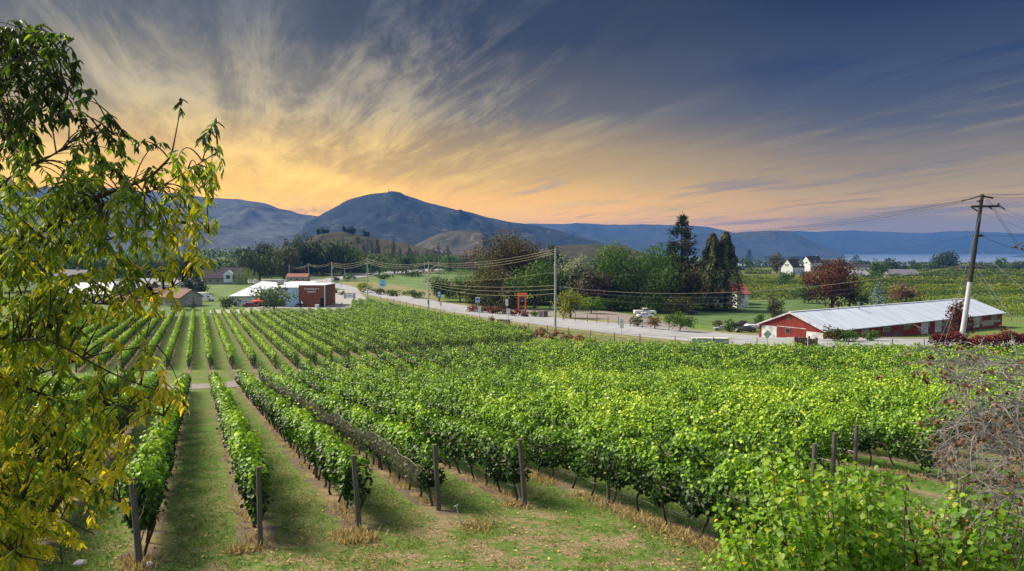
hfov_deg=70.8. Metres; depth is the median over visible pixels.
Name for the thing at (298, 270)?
bush
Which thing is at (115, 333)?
vine trellis
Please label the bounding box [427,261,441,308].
street lamp
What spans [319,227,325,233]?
broadleaf tree
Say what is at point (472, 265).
broadleaf tree
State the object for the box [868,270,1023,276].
orchard row
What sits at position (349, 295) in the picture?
entrance board
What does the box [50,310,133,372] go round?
vine trellis
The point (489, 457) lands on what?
vine trellis
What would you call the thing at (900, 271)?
grey roofed shed
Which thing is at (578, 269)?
broadleaf tree
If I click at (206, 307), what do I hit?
lawn by winery
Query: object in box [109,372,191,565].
vine trellis
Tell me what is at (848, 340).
post fence
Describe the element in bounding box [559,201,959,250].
power cable
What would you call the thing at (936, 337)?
crimson hedge
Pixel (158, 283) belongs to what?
grey low house
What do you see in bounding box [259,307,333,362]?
vine trellis
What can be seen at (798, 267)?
white house
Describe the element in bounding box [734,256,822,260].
spit
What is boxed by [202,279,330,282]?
side street
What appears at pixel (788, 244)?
headland
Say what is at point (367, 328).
vine trellis
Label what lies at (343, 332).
vine trellis
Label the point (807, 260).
white house
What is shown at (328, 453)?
vine trellis
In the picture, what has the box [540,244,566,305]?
broadleaf tree
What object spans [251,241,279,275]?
broadleaf tree
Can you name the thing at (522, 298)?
orange gate
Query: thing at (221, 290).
field
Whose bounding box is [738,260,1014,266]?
wood
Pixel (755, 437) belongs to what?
vine trellis
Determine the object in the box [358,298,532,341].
vine trellis
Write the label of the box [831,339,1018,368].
vine trellis
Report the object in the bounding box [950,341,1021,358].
vine trellis
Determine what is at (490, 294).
broadleaf tree
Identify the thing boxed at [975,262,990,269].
broadleaf tree
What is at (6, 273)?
broadleaf tree
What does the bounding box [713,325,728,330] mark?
parked car
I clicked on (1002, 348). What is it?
vine trellis
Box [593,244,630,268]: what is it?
broadleaf tree
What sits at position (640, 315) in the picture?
parked car
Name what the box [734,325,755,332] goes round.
parked car
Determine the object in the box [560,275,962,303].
power cable
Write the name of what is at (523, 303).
wood
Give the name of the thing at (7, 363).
vine trellis
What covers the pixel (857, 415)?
vine trellis
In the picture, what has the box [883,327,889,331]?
window
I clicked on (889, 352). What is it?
vine trellis
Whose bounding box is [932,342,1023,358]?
vine trellis
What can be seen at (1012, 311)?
orchard row
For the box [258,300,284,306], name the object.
window
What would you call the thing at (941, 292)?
orchard row
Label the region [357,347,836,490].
vine trellis
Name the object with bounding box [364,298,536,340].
vine trellis
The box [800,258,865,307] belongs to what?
broadleaf tree
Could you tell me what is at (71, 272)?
slate house
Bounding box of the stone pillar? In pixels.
[543,311,547,316]
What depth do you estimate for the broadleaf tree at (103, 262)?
362.33 m
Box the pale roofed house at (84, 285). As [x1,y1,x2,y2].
[56,282,118,302]
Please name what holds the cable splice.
hanging from the power cable
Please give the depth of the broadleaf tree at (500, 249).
239.62 m
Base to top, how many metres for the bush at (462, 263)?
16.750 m
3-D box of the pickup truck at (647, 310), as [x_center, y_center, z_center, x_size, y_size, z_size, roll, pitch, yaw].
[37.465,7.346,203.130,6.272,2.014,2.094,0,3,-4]
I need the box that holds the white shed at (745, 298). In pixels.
[731,289,749,307]
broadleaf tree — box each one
[0,250,33,290]
[25,250,69,286]
[48,249,102,272]
[86,256,123,279]
[112,253,150,280]
[139,257,163,277]
[161,253,201,276]
[176,273,207,291]
[231,250,284,280]
[233,245,255,273]
[247,284,298,308]
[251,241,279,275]
[262,244,302,278]
[286,231,323,271]
[298,237,344,274]
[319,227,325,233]
[323,240,361,273]
[336,248,368,272]
[348,226,356,233]
[353,256,388,274]
[373,253,394,262]
[378,256,404,272]
[397,252,417,271]
[410,254,437,272]
[423,276,451,300]
[437,254,465,269]
[444,276,470,301]
[459,280,483,304]
[463,224,548,302]
[463,249,487,269]
[465,267,496,304]
[467,265,512,306]
[473,255,496,268]
[499,260,560,308]
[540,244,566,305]
[542,263,582,307]
[552,254,595,308]
[552,287,594,317]
[574,267,614,309]
[576,293,606,312]
[584,238,690,309]
[590,264,634,308]
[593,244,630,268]
[610,293,644,310]
[629,316,643,325]
[641,292,669,312]
[644,316,662,327]
[660,294,707,314]
[661,255,704,309]
[661,312,698,330]
[768,252,785,273]
[789,286,823,302]
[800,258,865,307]
[810,264,823,270]
[821,258,834,267]
[837,280,860,306]
[866,260,891,274]
[883,258,898,268]
[896,263,908,268]
[921,261,941,269]
[929,251,953,268]
[941,250,961,268]
[943,298,977,339]
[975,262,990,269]
[994,257,1007,268]
[1008,260,1023,269]
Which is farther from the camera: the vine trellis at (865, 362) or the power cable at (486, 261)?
the power cable at (486, 261)
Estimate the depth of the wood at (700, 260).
673.31 m
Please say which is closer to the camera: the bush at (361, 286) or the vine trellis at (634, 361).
the vine trellis at (634, 361)
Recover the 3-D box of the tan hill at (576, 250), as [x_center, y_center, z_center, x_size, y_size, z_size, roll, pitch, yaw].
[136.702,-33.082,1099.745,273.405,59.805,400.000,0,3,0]
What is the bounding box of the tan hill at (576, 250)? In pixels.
[527,244,657,264]
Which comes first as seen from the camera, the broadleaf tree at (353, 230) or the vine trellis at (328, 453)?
the vine trellis at (328, 453)
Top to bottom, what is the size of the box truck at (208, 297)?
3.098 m
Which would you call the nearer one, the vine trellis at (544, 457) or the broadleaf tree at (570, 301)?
the vine trellis at (544, 457)
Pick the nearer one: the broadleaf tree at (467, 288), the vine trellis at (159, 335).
the vine trellis at (159, 335)
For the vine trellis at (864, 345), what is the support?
on the ground at (200, 418)
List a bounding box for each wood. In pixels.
[4,258,240,277]
[31,247,256,269]
[235,254,372,275]
[271,244,359,270]
[365,251,500,268]
[463,278,558,305]
[500,257,766,270]
[536,263,719,296]
[552,279,704,306]
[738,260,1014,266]
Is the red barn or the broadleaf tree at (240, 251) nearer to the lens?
the red barn
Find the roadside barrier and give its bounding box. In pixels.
[692,337,728,347]
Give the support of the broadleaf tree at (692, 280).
on the ground at (200, 418)
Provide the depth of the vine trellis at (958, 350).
90.61 m
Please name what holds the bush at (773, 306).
on the ground at (200, 418)
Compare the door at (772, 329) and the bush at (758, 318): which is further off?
the bush at (758, 318)
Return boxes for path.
[74,368,345,389]
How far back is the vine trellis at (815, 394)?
41.41 m
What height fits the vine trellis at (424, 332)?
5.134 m
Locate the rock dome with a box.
[415,231,494,256]
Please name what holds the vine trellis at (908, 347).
on the ground at (200, 418)
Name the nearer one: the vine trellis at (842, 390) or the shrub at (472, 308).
the vine trellis at (842, 390)
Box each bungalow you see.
[162,288,204,306]
[847,264,871,271]
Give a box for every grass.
[33,420,922,570]
[533,327,547,336]
[545,329,559,339]
[560,332,573,340]
[574,333,585,342]
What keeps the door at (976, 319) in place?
in the red barn
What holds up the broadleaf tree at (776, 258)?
on the ground at (200, 418)
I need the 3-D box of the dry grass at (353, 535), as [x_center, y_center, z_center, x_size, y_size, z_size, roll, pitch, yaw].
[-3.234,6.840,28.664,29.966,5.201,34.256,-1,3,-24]
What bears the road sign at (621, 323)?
on the road verge at (534, 325)
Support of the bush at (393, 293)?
on the ground at (200, 418)
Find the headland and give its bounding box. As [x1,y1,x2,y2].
[675,230,844,257]
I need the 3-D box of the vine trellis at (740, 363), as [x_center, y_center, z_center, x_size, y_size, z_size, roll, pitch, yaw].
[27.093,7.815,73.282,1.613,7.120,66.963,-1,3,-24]
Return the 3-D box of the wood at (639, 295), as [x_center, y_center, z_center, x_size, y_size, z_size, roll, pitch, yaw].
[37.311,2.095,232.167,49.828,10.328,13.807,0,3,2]
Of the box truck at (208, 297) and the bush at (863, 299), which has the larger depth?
the box truck at (208, 297)
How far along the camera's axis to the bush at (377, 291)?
293.69 m
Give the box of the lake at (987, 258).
[754,254,1023,265]
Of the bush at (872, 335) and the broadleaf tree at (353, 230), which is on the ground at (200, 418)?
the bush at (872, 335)
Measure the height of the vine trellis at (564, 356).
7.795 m
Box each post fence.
[386,297,924,348]
[563,313,680,328]
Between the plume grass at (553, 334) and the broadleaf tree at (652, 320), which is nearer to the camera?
the plume grass at (553, 334)
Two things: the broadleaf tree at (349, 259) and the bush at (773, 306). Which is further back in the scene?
the broadleaf tree at (349, 259)
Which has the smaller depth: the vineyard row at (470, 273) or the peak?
the vineyard row at (470, 273)
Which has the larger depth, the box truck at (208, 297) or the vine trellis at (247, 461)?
the box truck at (208, 297)
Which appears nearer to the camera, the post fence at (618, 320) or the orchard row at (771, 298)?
the post fence at (618, 320)
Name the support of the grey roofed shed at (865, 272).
on the ground at (200, 418)
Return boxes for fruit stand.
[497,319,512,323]
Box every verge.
[358,292,974,349]
[385,292,1010,338]
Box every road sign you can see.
[379,280,385,286]
[475,297,479,310]
[620,319,623,335]
[763,330,771,340]
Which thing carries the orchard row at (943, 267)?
on the ground at (200, 418)
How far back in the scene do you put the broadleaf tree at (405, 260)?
493.99 m
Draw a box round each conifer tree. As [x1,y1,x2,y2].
[190,298,197,309]
[275,239,293,274]
[390,239,395,257]
[446,251,451,269]
[495,275,521,308]
[689,232,737,311]
[705,231,747,311]
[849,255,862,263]
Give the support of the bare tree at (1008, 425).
on the ground at (200, 418)
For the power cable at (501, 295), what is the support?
attached to the utility pole at (555, 291)
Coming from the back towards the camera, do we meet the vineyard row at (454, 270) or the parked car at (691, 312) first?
the vineyard row at (454, 270)
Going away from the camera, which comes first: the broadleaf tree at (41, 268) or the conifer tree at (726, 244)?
the conifer tree at (726, 244)
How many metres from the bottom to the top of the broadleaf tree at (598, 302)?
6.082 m
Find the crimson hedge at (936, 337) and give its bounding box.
[927,330,1023,355]
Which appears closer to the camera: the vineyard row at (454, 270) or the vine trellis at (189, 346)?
the vine trellis at (189, 346)
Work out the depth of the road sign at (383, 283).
306.77 m
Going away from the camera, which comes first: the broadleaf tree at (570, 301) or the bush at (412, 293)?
the broadleaf tree at (570, 301)
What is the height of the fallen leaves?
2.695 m
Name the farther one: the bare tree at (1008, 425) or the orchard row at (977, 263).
the orchard row at (977, 263)
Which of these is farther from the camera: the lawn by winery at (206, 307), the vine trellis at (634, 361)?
the lawn by winery at (206, 307)
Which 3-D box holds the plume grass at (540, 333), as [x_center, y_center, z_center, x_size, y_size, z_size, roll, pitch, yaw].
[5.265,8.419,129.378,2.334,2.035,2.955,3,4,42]
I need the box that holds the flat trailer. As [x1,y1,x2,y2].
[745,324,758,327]
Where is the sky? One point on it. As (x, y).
(733, 116)
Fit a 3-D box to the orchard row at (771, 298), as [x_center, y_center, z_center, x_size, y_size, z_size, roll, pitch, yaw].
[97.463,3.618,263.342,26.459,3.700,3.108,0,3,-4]
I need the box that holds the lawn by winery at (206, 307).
[72,304,222,315]
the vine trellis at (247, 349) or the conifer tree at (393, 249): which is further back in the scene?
the conifer tree at (393, 249)
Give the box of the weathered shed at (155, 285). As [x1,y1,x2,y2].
[114,281,159,294]
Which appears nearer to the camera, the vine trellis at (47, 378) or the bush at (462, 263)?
the vine trellis at (47, 378)
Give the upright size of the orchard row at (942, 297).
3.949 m
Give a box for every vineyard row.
[435,271,484,274]
[439,269,485,271]
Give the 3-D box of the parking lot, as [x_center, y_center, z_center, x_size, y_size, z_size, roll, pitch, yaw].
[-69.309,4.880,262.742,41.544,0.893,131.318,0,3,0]
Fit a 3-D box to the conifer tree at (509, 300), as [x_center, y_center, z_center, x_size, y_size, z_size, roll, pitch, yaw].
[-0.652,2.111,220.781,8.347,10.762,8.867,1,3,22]
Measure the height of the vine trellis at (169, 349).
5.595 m
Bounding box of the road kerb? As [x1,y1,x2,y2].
[327,281,974,338]
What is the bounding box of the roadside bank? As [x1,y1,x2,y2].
[338,282,435,298]
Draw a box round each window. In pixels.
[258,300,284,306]
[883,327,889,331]
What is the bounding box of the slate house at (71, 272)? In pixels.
[53,268,100,281]
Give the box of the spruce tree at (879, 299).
[869,282,889,304]
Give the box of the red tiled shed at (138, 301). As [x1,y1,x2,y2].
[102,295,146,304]
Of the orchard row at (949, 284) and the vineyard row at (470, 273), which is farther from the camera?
the vineyard row at (470, 273)
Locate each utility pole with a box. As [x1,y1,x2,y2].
[367,257,371,298]
[554,248,555,328]
[960,194,1004,340]
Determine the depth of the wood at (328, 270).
504.01 m
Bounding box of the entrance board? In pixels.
[344,293,354,297]
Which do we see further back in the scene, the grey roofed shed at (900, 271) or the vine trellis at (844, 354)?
the grey roofed shed at (900, 271)
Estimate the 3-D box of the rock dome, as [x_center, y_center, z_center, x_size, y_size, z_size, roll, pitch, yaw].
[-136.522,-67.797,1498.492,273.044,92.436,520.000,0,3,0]
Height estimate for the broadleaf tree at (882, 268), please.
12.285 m
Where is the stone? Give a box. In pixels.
[72,559,86,565]
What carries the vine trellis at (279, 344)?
on the ground at (200, 418)
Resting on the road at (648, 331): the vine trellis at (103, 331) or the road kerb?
the road kerb
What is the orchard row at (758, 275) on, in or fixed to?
on the ground at (200, 418)
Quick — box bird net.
[263,377,423,467]
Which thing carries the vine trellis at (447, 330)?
on the ground at (200, 418)
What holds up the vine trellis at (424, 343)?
on the ground at (200, 418)
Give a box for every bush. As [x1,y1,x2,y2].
[194,282,210,291]
[218,296,246,308]
[290,267,307,272]
[343,275,356,280]
[355,282,372,291]
[370,288,386,293]
[372,272,394,278]
[384,289,408,295]
[402,270,422,276]
[406,289,427,297]
[458,253,468,268]
[600,297,619,310]
[710,320,724,326]
[724,318,737,331]
[753,314,765,322]
[764,296,784,317]
[775,270,795,284]
[822,324,845,340]
[839,328,861,339]
[852,292,872,305]
[862,330,882,339]
[883,281,926,302]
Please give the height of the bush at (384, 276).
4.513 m
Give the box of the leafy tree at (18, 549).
[0,19,224,570]
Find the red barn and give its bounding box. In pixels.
[755,298,1005,338]
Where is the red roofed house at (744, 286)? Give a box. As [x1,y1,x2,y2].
[690,282,750,304]
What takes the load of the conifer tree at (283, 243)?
on the ground at (200, 418)
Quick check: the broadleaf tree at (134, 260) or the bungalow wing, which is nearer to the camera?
the bungalow wing
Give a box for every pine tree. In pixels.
[659,240,680,308]
[660,212,700,304]
[745,249,753,261]
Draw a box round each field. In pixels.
[202,284,253,296]
[370,272,458,289]
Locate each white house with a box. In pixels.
[781,259,804,273]
[802,255,821,271]
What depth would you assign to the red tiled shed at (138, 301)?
235.76 m
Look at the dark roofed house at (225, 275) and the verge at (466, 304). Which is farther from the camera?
the dark roofed house at (225, 275)
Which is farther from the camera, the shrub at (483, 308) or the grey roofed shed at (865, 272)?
the grey roofed shed at (865, 272)
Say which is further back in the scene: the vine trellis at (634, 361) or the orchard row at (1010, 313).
the orchard row at (1010, 313)
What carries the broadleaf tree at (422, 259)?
on the ground at (200, 418)
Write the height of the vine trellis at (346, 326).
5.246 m
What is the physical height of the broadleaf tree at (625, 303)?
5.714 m
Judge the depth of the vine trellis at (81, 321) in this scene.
130.36 m
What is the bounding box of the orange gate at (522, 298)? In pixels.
[517,293,526,311]
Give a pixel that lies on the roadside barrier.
(704, 340)
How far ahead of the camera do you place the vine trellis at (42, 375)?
64.02 m
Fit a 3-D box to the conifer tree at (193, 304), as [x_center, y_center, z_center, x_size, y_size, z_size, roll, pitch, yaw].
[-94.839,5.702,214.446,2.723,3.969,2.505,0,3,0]
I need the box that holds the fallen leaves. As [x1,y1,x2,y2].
[30,448,1018,570]
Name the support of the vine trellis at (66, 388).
on the ground at (200, 418)
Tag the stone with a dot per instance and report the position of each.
(79, 562)
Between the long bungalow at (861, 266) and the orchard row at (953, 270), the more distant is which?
the long bungalow at (861, 266)
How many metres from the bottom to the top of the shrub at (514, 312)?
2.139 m
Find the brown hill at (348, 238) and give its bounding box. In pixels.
[301,232,446,262]
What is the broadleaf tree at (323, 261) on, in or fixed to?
on the ground at (200, 418)
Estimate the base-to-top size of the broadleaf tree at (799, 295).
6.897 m
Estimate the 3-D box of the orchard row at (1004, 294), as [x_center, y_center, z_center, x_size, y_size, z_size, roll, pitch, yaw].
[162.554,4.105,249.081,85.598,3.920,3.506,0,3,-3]
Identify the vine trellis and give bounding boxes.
[0,369,134,457]
[0,370,105,418]
[1,312,96,364]
[2,373,76,409]
[3,368,160,539]
[4,314,107,371]
[6,371,47,390]
[26,311,121,373]
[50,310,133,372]
[74,311,142,372]
[96,309,154,365]
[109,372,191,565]
[118,308,164,368]
[141,310,174,370]
[162,308,184,369]
[185,308,195,368]
[201,309,213,368]
[208,370,273,546]
[211,307,235,368]
[221,307,256,368]
[230,307,278,368]
[234,369,373,527]
[239,307,300,368]
[249,308,316,365]
[258,365,451,510]
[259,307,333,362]
[269,307,349,356]
[279,308,367,356]
[280,361,535,505]
[289,307,385,357]
[298,308,398,354]
[300,358,804,548]
[308,308,413,354]
[317,307,429,351]
[323,356,816,518]
[326,307,443,350]
[336,307,458,348]
[340,355,816,481]
[345,307,472,346]
[350,306,484,345]
[351,304,497,346]
[352,298,521,343]
[352,301,509,346]
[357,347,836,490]
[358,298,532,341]
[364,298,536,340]
[376,347,858,476]
[388,303,521,332]
[393,347,947,480]
[408,346,959,469]
[426,345,975,459]
[443,342,983,452]
[457,344,996,444]
[474,340,1018,437]
[489,340,1023,435]
[504,340,1023,421]
[518,339,1023,409]
[533,338,1021,408]
[546,337,1023,394]
[563,335,1022,392]
[584,336,1022,392]
[606,337,1022,393]
[627,338,1023,384]
[646,339,1023,385]
[667,336,1021,381]
[687,338,1022,378]
[708,339,1023,381]
[731,341,1008,376]
[752,340,1019,373]
[774,341,1020,372]
[794,343,1018,370]
[812,339,1006,368]
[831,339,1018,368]
[852,340,1022,368]
[871,340,1023,366]
[891,343,1021,364]
[911,341,1018,361]
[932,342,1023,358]
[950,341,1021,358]
[978,343,1023,355]
[995,344,1023,352]
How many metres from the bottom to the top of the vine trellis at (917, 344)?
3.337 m
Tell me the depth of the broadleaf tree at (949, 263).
740.30 m
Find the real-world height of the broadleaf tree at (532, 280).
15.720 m
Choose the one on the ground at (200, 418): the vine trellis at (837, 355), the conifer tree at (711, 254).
the vine trellis at (837, 355)
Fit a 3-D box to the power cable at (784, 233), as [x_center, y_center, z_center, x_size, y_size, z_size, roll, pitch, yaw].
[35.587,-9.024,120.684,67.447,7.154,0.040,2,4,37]
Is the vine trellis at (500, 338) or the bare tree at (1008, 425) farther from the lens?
the vine trellis at (500, 338)
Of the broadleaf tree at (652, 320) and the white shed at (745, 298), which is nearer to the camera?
the broadleaf tree at (652, 320)
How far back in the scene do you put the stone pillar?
184.54 m
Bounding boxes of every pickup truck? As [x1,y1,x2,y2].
[633,308,656,314]
[732,320,755,327]
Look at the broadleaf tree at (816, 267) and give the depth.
578.56 m
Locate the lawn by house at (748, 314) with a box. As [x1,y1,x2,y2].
[694,298,828,328]
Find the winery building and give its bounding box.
[229,280,335,306]
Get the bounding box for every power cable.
[429,249,553,263]
[429,251,554,264]
[429,253,554,267]
[432,286,553,295]
[556,265,963,293]
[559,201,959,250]
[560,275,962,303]
[562,273,966,297]
[565,236,970,275]
[568,200,960,248]
[588,203,957,251]
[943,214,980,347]
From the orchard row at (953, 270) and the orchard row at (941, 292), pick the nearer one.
the orchard row at (941, 292)
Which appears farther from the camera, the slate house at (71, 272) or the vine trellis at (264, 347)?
the slate house at (71, 272)
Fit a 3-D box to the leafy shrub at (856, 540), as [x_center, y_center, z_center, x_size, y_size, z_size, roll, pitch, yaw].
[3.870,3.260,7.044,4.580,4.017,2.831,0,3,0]
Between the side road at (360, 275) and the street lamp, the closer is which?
the street lamp
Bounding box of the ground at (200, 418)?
[0,256,1023,570]
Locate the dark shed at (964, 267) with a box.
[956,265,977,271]
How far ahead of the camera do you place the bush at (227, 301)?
219.86 m
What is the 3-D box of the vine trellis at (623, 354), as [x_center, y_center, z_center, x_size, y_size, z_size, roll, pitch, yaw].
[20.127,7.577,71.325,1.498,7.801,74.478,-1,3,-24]
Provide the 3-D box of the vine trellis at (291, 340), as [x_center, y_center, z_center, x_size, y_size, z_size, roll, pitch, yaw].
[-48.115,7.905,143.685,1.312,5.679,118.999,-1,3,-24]
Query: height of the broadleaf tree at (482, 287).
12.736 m
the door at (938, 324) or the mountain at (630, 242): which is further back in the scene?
the mountain at (630, 242)
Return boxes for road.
[320,268,442,281]
[335,283,1023,346]
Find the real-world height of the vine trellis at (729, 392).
8.526 m
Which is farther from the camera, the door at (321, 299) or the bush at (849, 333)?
the door at (321, 299)
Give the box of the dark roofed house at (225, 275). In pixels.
[202,266,245,283]
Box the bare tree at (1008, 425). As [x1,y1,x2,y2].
[873,324,1023,570]
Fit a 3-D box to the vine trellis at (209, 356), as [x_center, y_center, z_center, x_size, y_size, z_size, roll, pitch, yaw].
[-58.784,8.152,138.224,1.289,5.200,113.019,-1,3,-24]
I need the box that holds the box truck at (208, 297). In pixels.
[198,292,214,300]
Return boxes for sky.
[0,0,1023,232]
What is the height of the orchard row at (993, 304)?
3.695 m
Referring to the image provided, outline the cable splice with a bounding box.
[1012,242,1023,250]
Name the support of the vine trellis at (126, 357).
on the ground at (200, 418)
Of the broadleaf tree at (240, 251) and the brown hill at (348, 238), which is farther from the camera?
the brown hill at (348, 238)
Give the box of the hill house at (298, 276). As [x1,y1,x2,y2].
[286,273,310,281]
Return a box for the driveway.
[517,309,689,329]
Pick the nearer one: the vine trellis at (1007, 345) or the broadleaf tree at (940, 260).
the vine trellis at (1007, 345)
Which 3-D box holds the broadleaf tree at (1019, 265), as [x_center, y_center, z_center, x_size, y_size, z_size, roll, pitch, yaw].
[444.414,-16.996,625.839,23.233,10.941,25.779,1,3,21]
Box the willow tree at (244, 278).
[233,267,259,284]
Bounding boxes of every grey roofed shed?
[847,270,870,278]
[883,269,918,276]
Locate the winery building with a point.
(311, 293)
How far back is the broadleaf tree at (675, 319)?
147.21 m
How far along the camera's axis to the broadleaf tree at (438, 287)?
250.62 m
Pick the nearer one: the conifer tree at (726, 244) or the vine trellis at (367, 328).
the vine trellis at (367, 328)
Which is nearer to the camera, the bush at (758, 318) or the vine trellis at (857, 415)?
the vine trellis at (857, 415)
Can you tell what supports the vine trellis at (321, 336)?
on the ground at (200, 418)
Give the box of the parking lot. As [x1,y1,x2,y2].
[210,290,365,313]
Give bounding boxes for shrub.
[467,305,479,311]
[474,304,488,312]
[485,305,496,312]
[493,306,510,313]
[509,309,521,315]
[519,310,528,316]
[529,311,538,316]
[700,442,1023,570]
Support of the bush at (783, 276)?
on the ground at (200, 418)
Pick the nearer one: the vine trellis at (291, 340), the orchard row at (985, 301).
the vine trellis at (291, 340)
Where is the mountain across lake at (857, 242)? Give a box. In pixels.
[788,230,1023,253]
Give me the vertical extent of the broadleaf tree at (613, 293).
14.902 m
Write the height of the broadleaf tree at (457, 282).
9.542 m
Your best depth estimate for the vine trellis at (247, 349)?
108.20 m
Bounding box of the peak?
[284,191,607,253]
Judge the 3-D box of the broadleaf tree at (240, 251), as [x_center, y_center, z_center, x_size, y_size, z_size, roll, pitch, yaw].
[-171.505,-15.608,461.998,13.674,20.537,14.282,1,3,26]
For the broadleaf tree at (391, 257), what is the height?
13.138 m
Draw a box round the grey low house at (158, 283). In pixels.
[140,278,203,289]
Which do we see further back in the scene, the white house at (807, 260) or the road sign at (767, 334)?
the white house at (807, 260)
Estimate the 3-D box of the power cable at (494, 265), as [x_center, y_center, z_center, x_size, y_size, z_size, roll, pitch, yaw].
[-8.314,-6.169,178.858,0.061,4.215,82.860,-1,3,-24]
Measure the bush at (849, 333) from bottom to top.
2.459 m
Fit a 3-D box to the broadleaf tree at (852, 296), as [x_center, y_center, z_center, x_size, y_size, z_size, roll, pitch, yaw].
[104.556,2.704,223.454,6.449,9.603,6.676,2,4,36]
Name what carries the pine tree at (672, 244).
on the ground at (200, 418)
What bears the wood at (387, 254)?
on the ground at (200, 418)
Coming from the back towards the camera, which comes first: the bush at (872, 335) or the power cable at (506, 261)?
the power cable at (506, 261)
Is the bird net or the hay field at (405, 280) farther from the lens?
the hay field at (405, 280)
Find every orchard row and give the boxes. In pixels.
[739,277,1023,283]
[740,273,775,278]
[742,275,1023,281]
[743,268,771,273]
[743,279,1023,286]
[746,284,1023,291]
[747,282,1022,288]
[747,285,1023,293]
[749,288,1023,296]
[749,291,809,299]
[848,272,1023,278]
[852,267,1023,273]
[867,292,1023,302]
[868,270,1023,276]
[883,294,1023,304]
[887,298,1023,307]
[892,265,1021,270]
[914,263,1016,267]
[987,302,1022,310]
[990,304,1023,313]
[994,305,1023,316]
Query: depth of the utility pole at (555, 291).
141.16 m
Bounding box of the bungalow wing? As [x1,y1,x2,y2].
[138,288,188,304]
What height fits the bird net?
7.428 m
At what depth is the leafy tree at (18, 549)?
4.75 m
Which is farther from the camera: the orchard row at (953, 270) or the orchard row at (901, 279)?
the orchard row at (953, 270)
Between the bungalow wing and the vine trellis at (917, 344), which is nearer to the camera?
the vine trellis at (917, 344)
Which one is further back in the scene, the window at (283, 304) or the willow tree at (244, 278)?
the willow tree at (244, 278)
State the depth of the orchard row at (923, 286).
314.96 m
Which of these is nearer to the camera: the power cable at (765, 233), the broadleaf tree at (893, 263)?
the power cable at (765, 233)
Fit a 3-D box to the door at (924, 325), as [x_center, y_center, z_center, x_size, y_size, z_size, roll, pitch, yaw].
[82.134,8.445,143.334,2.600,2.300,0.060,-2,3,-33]
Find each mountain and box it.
[0,187,317,257]
[529,223,731,237]
[554,229,709,255]
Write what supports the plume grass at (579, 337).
on the ground at (200, 418)
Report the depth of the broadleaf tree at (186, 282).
288.13 m
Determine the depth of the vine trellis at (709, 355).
81.49 m
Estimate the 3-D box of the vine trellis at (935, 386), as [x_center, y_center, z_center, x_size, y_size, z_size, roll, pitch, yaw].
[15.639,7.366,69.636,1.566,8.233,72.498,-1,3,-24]
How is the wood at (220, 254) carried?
on the ground at (200, 418)
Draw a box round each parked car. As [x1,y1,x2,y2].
[243,302,257,306]
[636,313,653,317]
[683,309,697,314]
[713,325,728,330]
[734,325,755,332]
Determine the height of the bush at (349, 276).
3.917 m
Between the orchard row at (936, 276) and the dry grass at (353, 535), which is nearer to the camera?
the dry grass at (353, 535)
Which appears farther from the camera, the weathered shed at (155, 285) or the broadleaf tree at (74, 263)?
the broadleaf tree at (74, 263)
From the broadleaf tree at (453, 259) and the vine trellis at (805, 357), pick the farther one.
the broadleaf tree at (453, 259)
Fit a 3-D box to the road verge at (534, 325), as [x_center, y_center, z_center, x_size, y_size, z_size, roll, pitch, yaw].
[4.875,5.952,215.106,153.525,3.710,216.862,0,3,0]
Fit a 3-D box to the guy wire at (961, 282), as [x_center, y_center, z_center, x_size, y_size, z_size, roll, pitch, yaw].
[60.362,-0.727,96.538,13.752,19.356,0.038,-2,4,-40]
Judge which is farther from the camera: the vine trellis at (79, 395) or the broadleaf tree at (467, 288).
the broadleaf tree at (467, 288)
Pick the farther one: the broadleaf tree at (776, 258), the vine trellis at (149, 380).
the broadleaf tree at (776, 258)
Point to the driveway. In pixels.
(601, 315)
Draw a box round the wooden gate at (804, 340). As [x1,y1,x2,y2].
[794,336,817,348]
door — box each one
[320,298,323,306]
[761,325,776,336]
[806,331,822,338]
[921,322,927,333]
[935,320,941,331]
[973,316,979,327]
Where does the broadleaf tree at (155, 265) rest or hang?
on the ground at (200, 418)
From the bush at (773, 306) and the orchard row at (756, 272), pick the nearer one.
the bush at (773, 306)
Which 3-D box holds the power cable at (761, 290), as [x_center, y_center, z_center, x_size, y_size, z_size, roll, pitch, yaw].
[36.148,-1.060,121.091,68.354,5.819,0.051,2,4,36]
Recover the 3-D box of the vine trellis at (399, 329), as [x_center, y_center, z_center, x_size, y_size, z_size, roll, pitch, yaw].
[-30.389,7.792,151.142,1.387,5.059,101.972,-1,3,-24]
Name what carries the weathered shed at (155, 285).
on the ground at (200, 418)
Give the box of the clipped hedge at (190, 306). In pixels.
[170,305,193,310]
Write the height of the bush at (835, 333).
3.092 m

